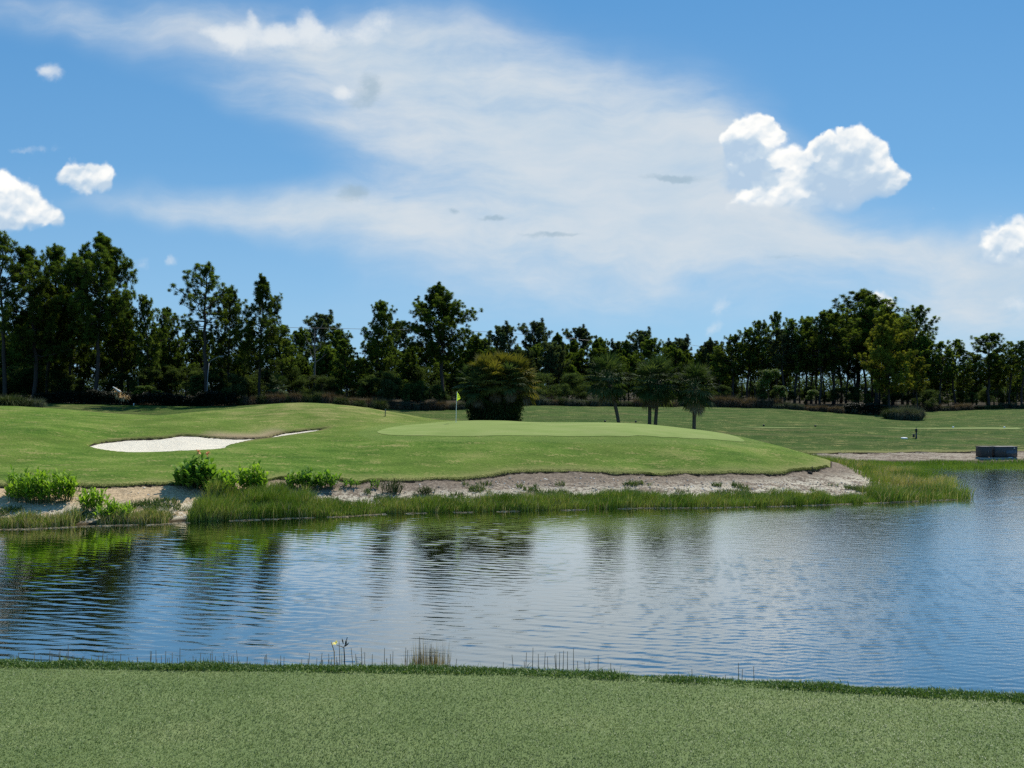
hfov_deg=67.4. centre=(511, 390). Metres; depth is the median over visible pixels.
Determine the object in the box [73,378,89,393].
leafy tree
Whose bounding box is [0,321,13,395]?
pine tree
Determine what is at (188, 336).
pine tree
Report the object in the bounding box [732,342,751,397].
pine tree
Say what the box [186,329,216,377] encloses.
pine tree
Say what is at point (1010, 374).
pine tree
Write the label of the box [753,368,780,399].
leafy tree
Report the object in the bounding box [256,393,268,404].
grass clump
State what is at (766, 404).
grass clump
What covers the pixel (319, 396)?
grass clump
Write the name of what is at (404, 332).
pine tree
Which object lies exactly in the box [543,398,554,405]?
grass clump
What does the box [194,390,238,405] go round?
hedge
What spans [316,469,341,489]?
canna plant
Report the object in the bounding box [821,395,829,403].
leafy tree
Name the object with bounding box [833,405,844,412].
grass clump
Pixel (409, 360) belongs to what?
pine tree
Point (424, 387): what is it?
leafy tree
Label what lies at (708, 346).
pine tree
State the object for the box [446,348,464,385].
pine tree
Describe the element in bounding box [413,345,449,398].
pine tree
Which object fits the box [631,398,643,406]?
grass clump
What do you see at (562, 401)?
grass clump
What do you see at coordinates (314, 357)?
dead tree
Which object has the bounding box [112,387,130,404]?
dead frond heap
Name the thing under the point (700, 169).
sky
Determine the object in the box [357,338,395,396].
pine tree
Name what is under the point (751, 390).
leafy tree
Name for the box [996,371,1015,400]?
pine tree
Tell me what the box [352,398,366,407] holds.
grass clump
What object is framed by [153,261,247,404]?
pine tree
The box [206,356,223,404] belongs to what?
street lamp
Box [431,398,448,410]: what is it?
grass clump
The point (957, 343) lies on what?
pine tree
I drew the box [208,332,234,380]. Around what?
pine tree
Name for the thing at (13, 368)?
leafy tree
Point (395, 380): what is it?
leafy tree
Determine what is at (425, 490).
weed plant
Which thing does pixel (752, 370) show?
pine tree
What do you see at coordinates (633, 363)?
pine tree
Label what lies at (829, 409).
grass clump
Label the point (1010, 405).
grass clump
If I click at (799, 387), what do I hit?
pine tree
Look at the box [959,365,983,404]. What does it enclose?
pine tree
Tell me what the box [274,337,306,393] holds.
pine tree
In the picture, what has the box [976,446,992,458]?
utility box
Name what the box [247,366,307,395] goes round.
leafy tree
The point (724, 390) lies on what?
leafy tree
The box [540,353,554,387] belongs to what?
pine tree
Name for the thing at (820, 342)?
pine tree
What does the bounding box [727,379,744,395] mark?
leafy tree
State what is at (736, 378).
pine tree
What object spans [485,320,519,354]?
pine tree
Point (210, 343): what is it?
pine tree
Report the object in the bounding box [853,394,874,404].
leafy tree
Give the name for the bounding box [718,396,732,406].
grass clump
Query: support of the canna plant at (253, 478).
on the sandy bank
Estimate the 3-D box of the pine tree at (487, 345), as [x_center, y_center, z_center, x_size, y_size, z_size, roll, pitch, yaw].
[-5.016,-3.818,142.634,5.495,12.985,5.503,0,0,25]
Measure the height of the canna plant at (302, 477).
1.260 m
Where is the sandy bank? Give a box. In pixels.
[0,451,1023,526]
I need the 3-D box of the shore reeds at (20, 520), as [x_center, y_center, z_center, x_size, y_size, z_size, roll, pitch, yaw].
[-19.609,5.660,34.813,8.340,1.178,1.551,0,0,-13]
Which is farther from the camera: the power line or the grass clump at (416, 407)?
the power line
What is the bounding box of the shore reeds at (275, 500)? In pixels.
[182,475,976,521]
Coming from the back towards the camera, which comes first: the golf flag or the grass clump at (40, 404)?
the grass clump at (40, 404)
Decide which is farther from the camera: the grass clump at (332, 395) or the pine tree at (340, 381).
the pine tree at (340, 381)
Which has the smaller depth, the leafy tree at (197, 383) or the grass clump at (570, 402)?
the leafy tree at (197, 383)
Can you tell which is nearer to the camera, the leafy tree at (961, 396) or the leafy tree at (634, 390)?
the leafy tree at (634, 390)
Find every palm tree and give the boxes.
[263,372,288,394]
[583,349,630,422]
[629,351,680,424]
[668,360,721,428]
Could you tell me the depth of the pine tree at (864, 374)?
131.67 m
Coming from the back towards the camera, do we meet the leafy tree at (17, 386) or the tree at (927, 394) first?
the tree at (927, 394)
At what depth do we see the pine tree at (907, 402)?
133.08 m
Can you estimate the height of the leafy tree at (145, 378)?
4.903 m
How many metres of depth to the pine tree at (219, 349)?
98.46 m
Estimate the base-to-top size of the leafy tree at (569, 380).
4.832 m
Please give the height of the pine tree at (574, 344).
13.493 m
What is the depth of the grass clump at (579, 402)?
104.35 m
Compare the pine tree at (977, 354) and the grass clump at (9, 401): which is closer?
the grass clump at (9, 401)
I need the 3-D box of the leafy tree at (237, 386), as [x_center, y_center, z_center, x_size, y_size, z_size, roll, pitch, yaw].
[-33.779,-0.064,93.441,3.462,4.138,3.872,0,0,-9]
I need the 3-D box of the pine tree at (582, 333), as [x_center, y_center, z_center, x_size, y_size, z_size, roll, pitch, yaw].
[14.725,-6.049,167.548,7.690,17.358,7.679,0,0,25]
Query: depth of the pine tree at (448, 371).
121.25 m
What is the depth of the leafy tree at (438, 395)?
100.78 m
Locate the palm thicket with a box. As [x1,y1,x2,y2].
[453,350,541,421]
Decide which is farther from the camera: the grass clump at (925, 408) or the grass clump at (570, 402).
the grass clump at (925, 408)
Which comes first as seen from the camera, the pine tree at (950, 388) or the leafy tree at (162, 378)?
the leafy tree at (162, 378)
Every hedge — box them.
[81,388,132,404]
[124,392,172,405]
[159,394,199,405]
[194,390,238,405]
[840,402,889,414]
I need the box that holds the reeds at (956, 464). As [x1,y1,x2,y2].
[852,458,1023,468]
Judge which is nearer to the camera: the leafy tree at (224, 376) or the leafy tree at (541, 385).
the leafy tree at (224, 376)
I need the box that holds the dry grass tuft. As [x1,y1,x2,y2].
[401,637,450,666]
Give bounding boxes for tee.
[0,664,1023,767]
[758,427,792,427]
[878,427,1023,428]
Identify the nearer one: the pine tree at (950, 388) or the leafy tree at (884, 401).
the leafy tree at (884, 401)
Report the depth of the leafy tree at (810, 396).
111.93 m
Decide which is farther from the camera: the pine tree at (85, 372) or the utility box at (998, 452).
the pine tree at (85, 372)
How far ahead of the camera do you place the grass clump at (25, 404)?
64.64 m
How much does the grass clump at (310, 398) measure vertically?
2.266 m
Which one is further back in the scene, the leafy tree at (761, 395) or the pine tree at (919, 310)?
the pine tree at (919, 310)
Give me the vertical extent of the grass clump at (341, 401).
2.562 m
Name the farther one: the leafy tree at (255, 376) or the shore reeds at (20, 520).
the leafy tree at (255, 376)
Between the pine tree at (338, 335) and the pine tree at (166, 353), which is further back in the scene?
the pine tree at (338, 335)
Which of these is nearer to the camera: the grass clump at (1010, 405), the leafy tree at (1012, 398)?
the grass clump at (1010, 405)
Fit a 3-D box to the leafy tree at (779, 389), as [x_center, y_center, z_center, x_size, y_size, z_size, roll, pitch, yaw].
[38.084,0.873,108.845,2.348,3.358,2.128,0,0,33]
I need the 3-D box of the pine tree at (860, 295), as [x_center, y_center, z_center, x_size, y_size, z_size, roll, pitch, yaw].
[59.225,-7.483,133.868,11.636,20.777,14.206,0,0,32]
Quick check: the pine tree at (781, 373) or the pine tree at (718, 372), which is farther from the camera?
the pine tree at (781, 373)
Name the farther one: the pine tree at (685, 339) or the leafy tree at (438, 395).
the pine tree at (685, 339)
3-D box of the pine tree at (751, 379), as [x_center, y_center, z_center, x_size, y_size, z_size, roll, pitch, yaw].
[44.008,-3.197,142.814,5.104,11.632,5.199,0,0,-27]
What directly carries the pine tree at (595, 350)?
on the ground at (348, 442)
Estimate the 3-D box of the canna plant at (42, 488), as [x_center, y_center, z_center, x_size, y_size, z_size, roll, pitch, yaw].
[-22.547,4.527,36.972,3.693,1.690,2.056,0,0,0]
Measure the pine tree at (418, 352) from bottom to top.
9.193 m
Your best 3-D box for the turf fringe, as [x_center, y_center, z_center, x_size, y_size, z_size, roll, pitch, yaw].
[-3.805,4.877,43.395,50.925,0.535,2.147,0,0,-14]
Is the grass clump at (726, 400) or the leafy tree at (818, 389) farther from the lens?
the leafy tree at (818, 389)
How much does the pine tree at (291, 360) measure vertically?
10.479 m
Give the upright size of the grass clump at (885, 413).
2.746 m
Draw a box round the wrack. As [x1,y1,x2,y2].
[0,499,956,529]
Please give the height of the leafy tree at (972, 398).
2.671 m
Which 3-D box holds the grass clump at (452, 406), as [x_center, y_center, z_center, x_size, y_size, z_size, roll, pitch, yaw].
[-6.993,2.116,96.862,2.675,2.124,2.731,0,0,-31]
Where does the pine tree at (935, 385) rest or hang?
on the ground at (348, 442)
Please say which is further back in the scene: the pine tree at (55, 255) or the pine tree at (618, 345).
the pine tree at (618, 345)
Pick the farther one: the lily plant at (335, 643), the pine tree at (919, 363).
the pine tree at (919, 363)
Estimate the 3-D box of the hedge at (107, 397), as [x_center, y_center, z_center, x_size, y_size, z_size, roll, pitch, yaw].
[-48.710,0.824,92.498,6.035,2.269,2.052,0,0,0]
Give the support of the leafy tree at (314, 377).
on the ground at (348, 442)
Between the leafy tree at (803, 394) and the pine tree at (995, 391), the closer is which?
the leafy tree at (803, 394)
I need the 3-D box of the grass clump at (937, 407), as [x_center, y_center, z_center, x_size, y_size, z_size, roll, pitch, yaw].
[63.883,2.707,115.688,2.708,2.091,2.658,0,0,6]
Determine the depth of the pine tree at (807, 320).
125.24 m
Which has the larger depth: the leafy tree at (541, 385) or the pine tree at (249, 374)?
the leafy tree at (541, 385)
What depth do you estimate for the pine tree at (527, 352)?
139.81 m
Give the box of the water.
[0,462,1023,695]
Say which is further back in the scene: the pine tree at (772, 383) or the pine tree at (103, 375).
the pine tree at (772, 383)
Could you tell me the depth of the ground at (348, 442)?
51.17 m
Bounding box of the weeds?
[0,479,914,521]
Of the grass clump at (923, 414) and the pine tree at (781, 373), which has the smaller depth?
the grass clump at (923, 414)
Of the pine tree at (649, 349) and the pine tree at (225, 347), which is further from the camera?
the pine tree at (649, 349)
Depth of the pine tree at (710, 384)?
134.62 m
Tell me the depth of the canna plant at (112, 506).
35.31 m
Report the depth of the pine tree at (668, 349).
147.69 m
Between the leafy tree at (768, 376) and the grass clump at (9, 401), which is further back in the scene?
the leafy tree at (768, 376)
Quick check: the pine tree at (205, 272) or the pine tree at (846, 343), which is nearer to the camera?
the pine tree at (205, 272)
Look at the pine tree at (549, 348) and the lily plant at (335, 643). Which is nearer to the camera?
the lily plant at (335, 643)
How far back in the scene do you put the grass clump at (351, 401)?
93.61 m
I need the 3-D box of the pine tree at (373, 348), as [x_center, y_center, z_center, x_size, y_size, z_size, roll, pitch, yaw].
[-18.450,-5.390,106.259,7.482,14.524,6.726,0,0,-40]
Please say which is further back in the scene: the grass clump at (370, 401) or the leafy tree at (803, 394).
the leafy tree at (803, 394)
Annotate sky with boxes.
[0,0,1023,390]
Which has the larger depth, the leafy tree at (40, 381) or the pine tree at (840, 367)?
the pine tree at (840, 367)
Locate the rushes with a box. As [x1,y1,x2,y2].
[16,645,753,677]
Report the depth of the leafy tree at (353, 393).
105.70 m
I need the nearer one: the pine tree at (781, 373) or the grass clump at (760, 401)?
the grass clump at (760, 401)
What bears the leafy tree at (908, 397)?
on the ground at (348, 442)
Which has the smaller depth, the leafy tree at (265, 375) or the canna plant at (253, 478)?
the canna plant at (253, 478)
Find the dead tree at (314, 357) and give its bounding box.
[304,320,326,390]
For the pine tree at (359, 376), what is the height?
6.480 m
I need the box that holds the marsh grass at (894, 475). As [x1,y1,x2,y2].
[801,451,970,491]
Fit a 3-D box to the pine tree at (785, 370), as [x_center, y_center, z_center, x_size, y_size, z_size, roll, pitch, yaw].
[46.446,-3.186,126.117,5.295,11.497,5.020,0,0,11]
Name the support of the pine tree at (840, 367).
on the ground at (348, 442)
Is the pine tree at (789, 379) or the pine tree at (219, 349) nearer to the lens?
the pine tree at (219, 349)
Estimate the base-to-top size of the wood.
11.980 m
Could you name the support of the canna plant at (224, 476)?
on the sandy bank
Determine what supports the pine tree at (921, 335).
on the ground at (348, 442)
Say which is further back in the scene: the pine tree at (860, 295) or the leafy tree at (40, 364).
the pine tree at (860, 295)
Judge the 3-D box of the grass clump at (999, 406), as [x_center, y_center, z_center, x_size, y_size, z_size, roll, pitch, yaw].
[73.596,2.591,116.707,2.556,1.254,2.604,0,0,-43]
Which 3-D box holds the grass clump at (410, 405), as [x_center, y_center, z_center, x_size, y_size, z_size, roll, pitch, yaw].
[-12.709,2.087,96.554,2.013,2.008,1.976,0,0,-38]
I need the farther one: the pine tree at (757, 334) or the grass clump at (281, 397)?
the pine tree at (757, 334)
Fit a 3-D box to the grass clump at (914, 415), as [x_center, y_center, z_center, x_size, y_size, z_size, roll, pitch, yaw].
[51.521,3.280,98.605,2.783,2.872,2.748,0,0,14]
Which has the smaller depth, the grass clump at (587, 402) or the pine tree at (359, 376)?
the grass clump at (587, 402)
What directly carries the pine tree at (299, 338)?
on the ground at (348, 442)
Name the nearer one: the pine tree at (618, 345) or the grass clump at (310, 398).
the grass clump at (310, 398)
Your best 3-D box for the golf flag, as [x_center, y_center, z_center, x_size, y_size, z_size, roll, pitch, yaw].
[-4.040,1.376,57.300,0.372,2.563,0.112,0,0,0]
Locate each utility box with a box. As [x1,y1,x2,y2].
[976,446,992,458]
[992,446,1016,458]
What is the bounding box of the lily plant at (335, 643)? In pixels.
[331,637,348,664]
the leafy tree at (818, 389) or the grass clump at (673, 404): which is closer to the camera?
the grass clump at (673, 404)
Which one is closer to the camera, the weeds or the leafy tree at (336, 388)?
the weeds
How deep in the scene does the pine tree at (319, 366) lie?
127.69 m
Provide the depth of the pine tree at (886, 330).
110.84 m
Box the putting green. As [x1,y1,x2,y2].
[378,420,743,441]
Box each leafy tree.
[0,365,37,396]
[0,368,14,395]
[2,368,40,399]
[7,365,56,396]
[27,362,74,399]
[54,375,79,391]
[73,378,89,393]
[99,371,130,390]
[115,373,133,392]
[127,366,162,393]
[132,385,152,394]
[146,375,175,393]
[152,363,185,393]
[175,365,203,394]
[178,370,209,395]
[198,374,226,392]
[202,371,234,392]
[219,373,249,397]
[222,361,261,396]
[245,373,261,395]
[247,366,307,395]
[254,367,275,395]
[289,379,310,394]
[305,375,328,389]
[309,376,336,394]
[328,384,342,396]
[348,388,359,397]
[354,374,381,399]
[355,370,407,398]
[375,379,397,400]
[380,372,404,397]
[398,365,449,401]
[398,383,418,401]
[409,380,429,403]
[420,385,430,401]
[423,384,450,402]
[433,371,475,399]
[528,372,564,398]
[530,372,550,396]
[545,392,556,399]
[546,372,589,397]
[576,384,599,400]
[631,376,656,394]
[666,376,684,400]
[715,385,732,397]
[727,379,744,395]
[739,381,760,398]
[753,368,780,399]
[754,387,769,399]
[769,389,778,398]
[773,385,787,397]
[786,390,798,401]
[797,386,815,403]
[806,389,818,406]
[815,385,828,400]
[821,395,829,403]
[827,387,849,401]
[828,387,847,405]
[843,385,860,400]
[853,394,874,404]
[860,383,874,396]
[880,396,891,404]
[886,386,907,401]
[903,389,921,400]
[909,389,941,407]
[935,396,947,404]
[942,392,968,404]
[949,388,968,403]
[964,391,978,403]
[978,388,994,402]
[982,380,1008,398]
[985,393,1007,404]
[1003,380,1023,400]
[1007,393,1016,402]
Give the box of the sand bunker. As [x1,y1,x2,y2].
[90,430,316,451]
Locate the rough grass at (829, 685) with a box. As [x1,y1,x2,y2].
[0,654,1023,702]
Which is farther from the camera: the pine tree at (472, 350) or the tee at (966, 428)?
the pine tree at (472, 350)
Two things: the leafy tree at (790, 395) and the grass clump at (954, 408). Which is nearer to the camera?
the grass clump at (954, 408)
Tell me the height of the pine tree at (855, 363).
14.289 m
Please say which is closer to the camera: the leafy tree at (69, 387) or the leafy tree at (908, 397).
the leafy tree at (69, 387)
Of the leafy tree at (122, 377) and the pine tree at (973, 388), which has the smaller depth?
the leafy tree at (122, 377)
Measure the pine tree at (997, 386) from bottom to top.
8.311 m
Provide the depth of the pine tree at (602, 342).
162.86 m
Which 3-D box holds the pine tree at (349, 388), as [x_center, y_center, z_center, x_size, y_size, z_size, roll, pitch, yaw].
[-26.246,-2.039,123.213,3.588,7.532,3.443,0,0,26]
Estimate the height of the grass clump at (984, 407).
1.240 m
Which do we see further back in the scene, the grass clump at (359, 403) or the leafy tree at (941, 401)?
the leafy tree at (941, 401)
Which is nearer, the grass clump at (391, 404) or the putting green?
the putting green
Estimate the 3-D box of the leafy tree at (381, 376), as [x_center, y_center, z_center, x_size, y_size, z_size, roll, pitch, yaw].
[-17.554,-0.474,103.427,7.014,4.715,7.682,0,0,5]
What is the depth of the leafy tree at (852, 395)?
126.75 m
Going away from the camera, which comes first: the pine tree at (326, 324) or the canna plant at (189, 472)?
the canna plant at (189, 472)
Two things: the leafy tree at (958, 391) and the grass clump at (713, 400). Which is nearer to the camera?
the grass clump at (713, 400)
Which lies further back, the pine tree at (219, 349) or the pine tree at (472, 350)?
the pine tree at (472, 350)
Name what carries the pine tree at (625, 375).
on the ground at (348, 442)
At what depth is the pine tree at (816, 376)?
137.73 m
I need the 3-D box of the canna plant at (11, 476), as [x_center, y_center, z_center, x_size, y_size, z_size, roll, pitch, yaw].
[-23.912,4.365,37.437,1.673,1.604,1.367,0,0,0]
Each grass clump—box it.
[0,392,29,405]
[17,396,38,406]
[24,396,47,407]
[236,396,245,405]
[239,395,257,404]
[253,393,259,404]
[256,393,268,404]
[265,391,279,403]
[274,393,289,402]
[284,393,291,402]
[287,389,301,402]
[300,391,309,401]
[303,392,317,401]
[312,390,325,402]
[320,392,331,402]
[329,390,335,402]
[332,394,350,405]
[340,395,355,404]
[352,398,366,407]
[365,396,377,406]
[369,397,388,409]
[386,398,396,408]
[391,403,404,409]
[399,400,411,409]
[408,402,415,409]
[411,401,423,409]
[420,399,433,409]
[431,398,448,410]
[449,402,461,409]
[459,402,466,408]
[535,396,546,404]
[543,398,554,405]
[551,399,560,405]
[557,397,567,405]
[560,397,576,405]
[575,398,586,405]
[584,398,593,405]
[588,397,599,405]
[620,400,629,406]
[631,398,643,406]
[665,401,677,406]
[706,396,716,406]
[713,393,728,406]
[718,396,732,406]
[727,395,738,406]
[738,400,753,407]
[745,395,761,407]
[757,399,764,407]
[759,397,769,407]
[769,397,782,405]
[771,403,783,408]
[781,399,790,408]
[787,401,799,409]
[806,405,818,410]
[821,403,827,411]
[827,405,834,411]
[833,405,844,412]
[878,407,896,418]
[887,405,908,419]
[897,403,919,420]
[904,407,922,420]
[913,406,927,419]
[921,402,936,410]
[932,403,941,410]
[938,405,952,410]
[949,405,958,410]
[954,404,964,409]
[960,401,974,409]
[976,405,990,408]
[993,405,1003,408]
[998,402,1008,408]
[1000,401,1018,408]
[1011,404,1023,408]
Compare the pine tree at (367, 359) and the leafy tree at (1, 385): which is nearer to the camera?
the leafy tree at (1, 385)
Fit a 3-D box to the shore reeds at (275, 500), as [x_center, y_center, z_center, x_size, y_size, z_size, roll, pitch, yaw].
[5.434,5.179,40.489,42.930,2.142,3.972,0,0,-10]
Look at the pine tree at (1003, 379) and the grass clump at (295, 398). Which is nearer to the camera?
the grass clump at (295, 398)
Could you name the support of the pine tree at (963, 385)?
on the ground at (348, 442)
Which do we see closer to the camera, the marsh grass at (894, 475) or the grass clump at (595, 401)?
the marsh grass at (894, 475)
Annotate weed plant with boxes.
[342,478,360,487]
[370,479,379,489]
[378,477,404,494]
[414,486,434,495]
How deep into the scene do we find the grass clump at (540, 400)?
104.24 m
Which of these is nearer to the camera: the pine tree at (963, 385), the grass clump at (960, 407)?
the grass clump at (960, 407)
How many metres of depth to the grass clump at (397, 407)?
94.85 m
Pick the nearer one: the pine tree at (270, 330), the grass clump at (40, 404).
the grass clump at (40, 404)
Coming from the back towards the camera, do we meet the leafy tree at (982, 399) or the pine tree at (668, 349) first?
the pine tree at (668, 349)
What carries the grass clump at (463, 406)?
on the ground at (348, 442)
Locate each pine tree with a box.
[0,230,44,396]
[0,245,83,399]
[0,309,40,395]
[0,314,31,396]
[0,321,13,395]
[20,242,82,392]
[38,252,103,379]
[51,231,139,391]
[53,315,94,382]
[65,346,95,386]
[71,331,111,379]
[89,340,129,390]
[95,311,141,371]
[100,300,143,391]
[100,330,147,392]
[123,294,169,393]
[150,327,180,374]
[152,306,198,393]
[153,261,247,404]
[170,355,186,394]
[177,329,196,395]
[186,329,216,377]
[201,332,215,384]
[207,288,254,375]
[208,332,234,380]
[227,272,289,394]
[242,337,258,395]
[267,324,301,392]
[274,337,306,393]
[289,326,316,374]
[294,357,308,379]
[295,352,307,377]
[303,309,340,359]
[303,361,317,387]
[308,343,339,385]
[312,352,334,392]
[318,326,354,392]
[330,339,369,398]
[332,358,347,390]
[335,354,356,394]
[348,357,366,397]
[354,299,402,398]
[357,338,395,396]
[366,365,378,381]
[385,345,401,398]
[387,320,413,398]
[392,353,417,379]
[396,343,433,378]
[397,347,425,401]
[398,281,483,401]
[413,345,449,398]
[438,356,455,390]
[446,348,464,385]
[458,332,496,380]
[475,335,492,355]
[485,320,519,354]
[514,347,535,370]
[517,318,552,366]
[530,342,544,383]
[537,338,562,392]
[539,378,549,395]
[540,332,578,398]
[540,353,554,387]
[546,341,570,397]
[560,344,580,388]
[560,364,582,394]
[561,323,593,399]
[569,339,587,397]
[579,338,608,384]
[584,335,609,365]
[585,356,601,398]
[586,372,600,397]
[606,338,624,399]
[609,353,636,401]
[611,339,639,401]
[622,354,639,398]
[626,326,657,358]
[633,336,666,383]
[661,344,682,381]
[662,338,685,400]
[665,347,694,389]
[673,333,696,359]
[682,349,700,385]
[689,340,727,390]
[697,337,724,378]
[704,374,715,390]
[706,354,727,392]
[707,345,734,391]
[713,334,751,398]
[724,346,744,397]
[728,327,763,398]
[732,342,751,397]
[740,319,784,381]
[740,359,762,397]
[743,348,767,398]
[755,343,773,400]
[764,328,802,401]
[765,311,787,395]
[766,353,781,399]
[773,346,791,381]
[774,366,794,398]
[778,341,810,380]
[779,318,815,403]
[783,315,829,404]
[790,370,801,403]
[797,343,825,403]
[799,311,840,404]
[801,324,826,403]
[805,308,861,404]
[813,371,824,403]
[818,331,848,404]
[819,288,877,402]
[823,312,846,403]
[830,313,866,403]
[840,323,873,401]
[842,294,918,404]
[847,313,875,403]
[853,313,920,408]
[864,335,899,404]
[870,374,873,400]
[875,306,921,404]
[899,304,940,405]
[899,319,934,404]
[903,356,930,408]
[905,330,934,394]
[909,336,946,395]
[919,365,933,389]
[920,341,962,404]
[927,355,955,392]
[937,339,973,404]
[942,377,955,405]
[951,364,961,404]
[953,332,1019,405]
[954,364,974,391]
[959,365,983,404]
[964,353,987,404]
[984,355,1006,404]
[987,359,1009,403]
[991,348,1023,403]
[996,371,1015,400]
[1004,340,1023,404]
[1005,357,1023,400]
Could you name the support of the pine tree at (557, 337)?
on the ground at (348, 442)
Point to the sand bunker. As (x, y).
(182, 443)
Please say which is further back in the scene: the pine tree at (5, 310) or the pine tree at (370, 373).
the pine tree at (370, 373)
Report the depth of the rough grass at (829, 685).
4.90 m
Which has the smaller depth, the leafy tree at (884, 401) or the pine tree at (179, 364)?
the pine tree at (179, 364)
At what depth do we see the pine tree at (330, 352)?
126.89 m
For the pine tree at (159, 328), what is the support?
on the ground at (348, 442)
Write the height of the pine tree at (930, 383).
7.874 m
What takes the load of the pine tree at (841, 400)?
on the ground at (348, 442)
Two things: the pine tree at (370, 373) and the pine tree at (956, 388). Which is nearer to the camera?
the pine tree at (370, 373)
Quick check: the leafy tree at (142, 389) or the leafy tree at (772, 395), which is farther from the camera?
the leafy tree at (772, 395)
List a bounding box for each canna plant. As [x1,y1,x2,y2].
[2,466,80,503]
[3,464,32,496]
[71,487,111,511]
[92,497,134,521]
[168,449,216,489]
[200,467,239,491]
[236,459,270,489]
[285,466,320,489]
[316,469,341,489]
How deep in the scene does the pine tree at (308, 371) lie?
116.39 m
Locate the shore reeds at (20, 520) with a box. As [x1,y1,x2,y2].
[0,504,175,528]
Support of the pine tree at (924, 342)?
on the ground at (348, 442)
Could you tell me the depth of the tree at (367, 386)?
99.53 m
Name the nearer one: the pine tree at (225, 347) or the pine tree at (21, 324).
the pine tree at (21, 324)
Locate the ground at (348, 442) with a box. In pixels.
[0,391,1023,488]
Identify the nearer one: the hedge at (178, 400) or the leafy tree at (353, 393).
the hedge at (178, 400)
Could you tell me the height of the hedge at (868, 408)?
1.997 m
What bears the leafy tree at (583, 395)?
on the ground at (348, 442)
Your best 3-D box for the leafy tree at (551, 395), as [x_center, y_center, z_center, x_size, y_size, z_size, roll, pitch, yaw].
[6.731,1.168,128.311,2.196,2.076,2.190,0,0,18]
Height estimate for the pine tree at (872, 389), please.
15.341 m
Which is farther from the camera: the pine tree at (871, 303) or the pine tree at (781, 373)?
the pine tree at (781, 373)
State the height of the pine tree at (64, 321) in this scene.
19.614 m
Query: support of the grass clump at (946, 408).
on the ground at (348, 442)
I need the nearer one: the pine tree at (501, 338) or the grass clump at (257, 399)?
the grass clump at (257, 399)
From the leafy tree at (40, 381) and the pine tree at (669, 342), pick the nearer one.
the leafy tree at (40, 381)
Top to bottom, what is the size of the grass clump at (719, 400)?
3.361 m
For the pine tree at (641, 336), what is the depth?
150.23 m
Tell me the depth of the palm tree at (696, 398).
66.39 m
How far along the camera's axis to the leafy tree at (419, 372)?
107.25 m
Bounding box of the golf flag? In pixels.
[456,392,459,411]
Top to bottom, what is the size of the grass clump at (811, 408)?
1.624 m
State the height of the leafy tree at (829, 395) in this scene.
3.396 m
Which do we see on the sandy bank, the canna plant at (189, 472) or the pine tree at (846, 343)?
the canna plant at (189, 472)
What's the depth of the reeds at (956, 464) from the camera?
61.91 m
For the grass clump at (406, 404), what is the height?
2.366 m
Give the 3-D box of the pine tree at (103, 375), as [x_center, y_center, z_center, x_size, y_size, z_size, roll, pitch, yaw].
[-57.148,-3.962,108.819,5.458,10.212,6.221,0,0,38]
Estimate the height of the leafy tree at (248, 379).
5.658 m
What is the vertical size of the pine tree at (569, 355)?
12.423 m
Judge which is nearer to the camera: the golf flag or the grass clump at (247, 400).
the golf flag
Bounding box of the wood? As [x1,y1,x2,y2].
[7,367,1023,401]
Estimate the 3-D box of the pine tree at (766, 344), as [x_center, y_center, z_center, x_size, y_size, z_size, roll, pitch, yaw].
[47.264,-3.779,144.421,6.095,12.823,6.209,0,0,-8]
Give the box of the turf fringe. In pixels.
[0,465,828,486]
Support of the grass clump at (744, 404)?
on the ground at (348, 442)
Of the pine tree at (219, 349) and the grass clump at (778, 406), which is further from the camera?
the grass clump at (778, 406)
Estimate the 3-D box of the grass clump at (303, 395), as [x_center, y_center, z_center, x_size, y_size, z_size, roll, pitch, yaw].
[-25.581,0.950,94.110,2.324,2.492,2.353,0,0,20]
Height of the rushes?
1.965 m
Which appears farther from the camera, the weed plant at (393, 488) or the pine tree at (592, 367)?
the pine tree at (592, 367)
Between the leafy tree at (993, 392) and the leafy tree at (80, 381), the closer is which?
the leafy tree at (80, 381)
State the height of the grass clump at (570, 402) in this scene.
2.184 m
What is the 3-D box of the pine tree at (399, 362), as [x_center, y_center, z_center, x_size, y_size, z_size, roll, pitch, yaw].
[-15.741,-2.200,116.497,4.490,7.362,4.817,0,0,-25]
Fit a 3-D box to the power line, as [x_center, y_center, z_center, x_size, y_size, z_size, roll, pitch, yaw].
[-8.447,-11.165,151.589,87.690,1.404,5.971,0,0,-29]
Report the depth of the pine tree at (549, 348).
137.31 m
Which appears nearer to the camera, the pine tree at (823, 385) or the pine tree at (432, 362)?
the pine tree at (432, 362)
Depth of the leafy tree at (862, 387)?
155.98 m
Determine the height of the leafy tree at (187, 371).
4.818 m
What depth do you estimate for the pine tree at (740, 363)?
125.49 m
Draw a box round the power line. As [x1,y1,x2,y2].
[278,327,620,341]
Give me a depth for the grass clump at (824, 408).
104.57 m
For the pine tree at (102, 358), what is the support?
on the ground at (348, 442)
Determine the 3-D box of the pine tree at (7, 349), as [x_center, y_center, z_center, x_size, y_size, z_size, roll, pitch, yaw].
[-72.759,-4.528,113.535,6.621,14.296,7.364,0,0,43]
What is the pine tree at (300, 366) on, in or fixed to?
on the ground at (348, 442)
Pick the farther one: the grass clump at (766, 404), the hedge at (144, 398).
the grass clump at (766, 404)
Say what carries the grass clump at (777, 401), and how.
on the ground at (348, 442)

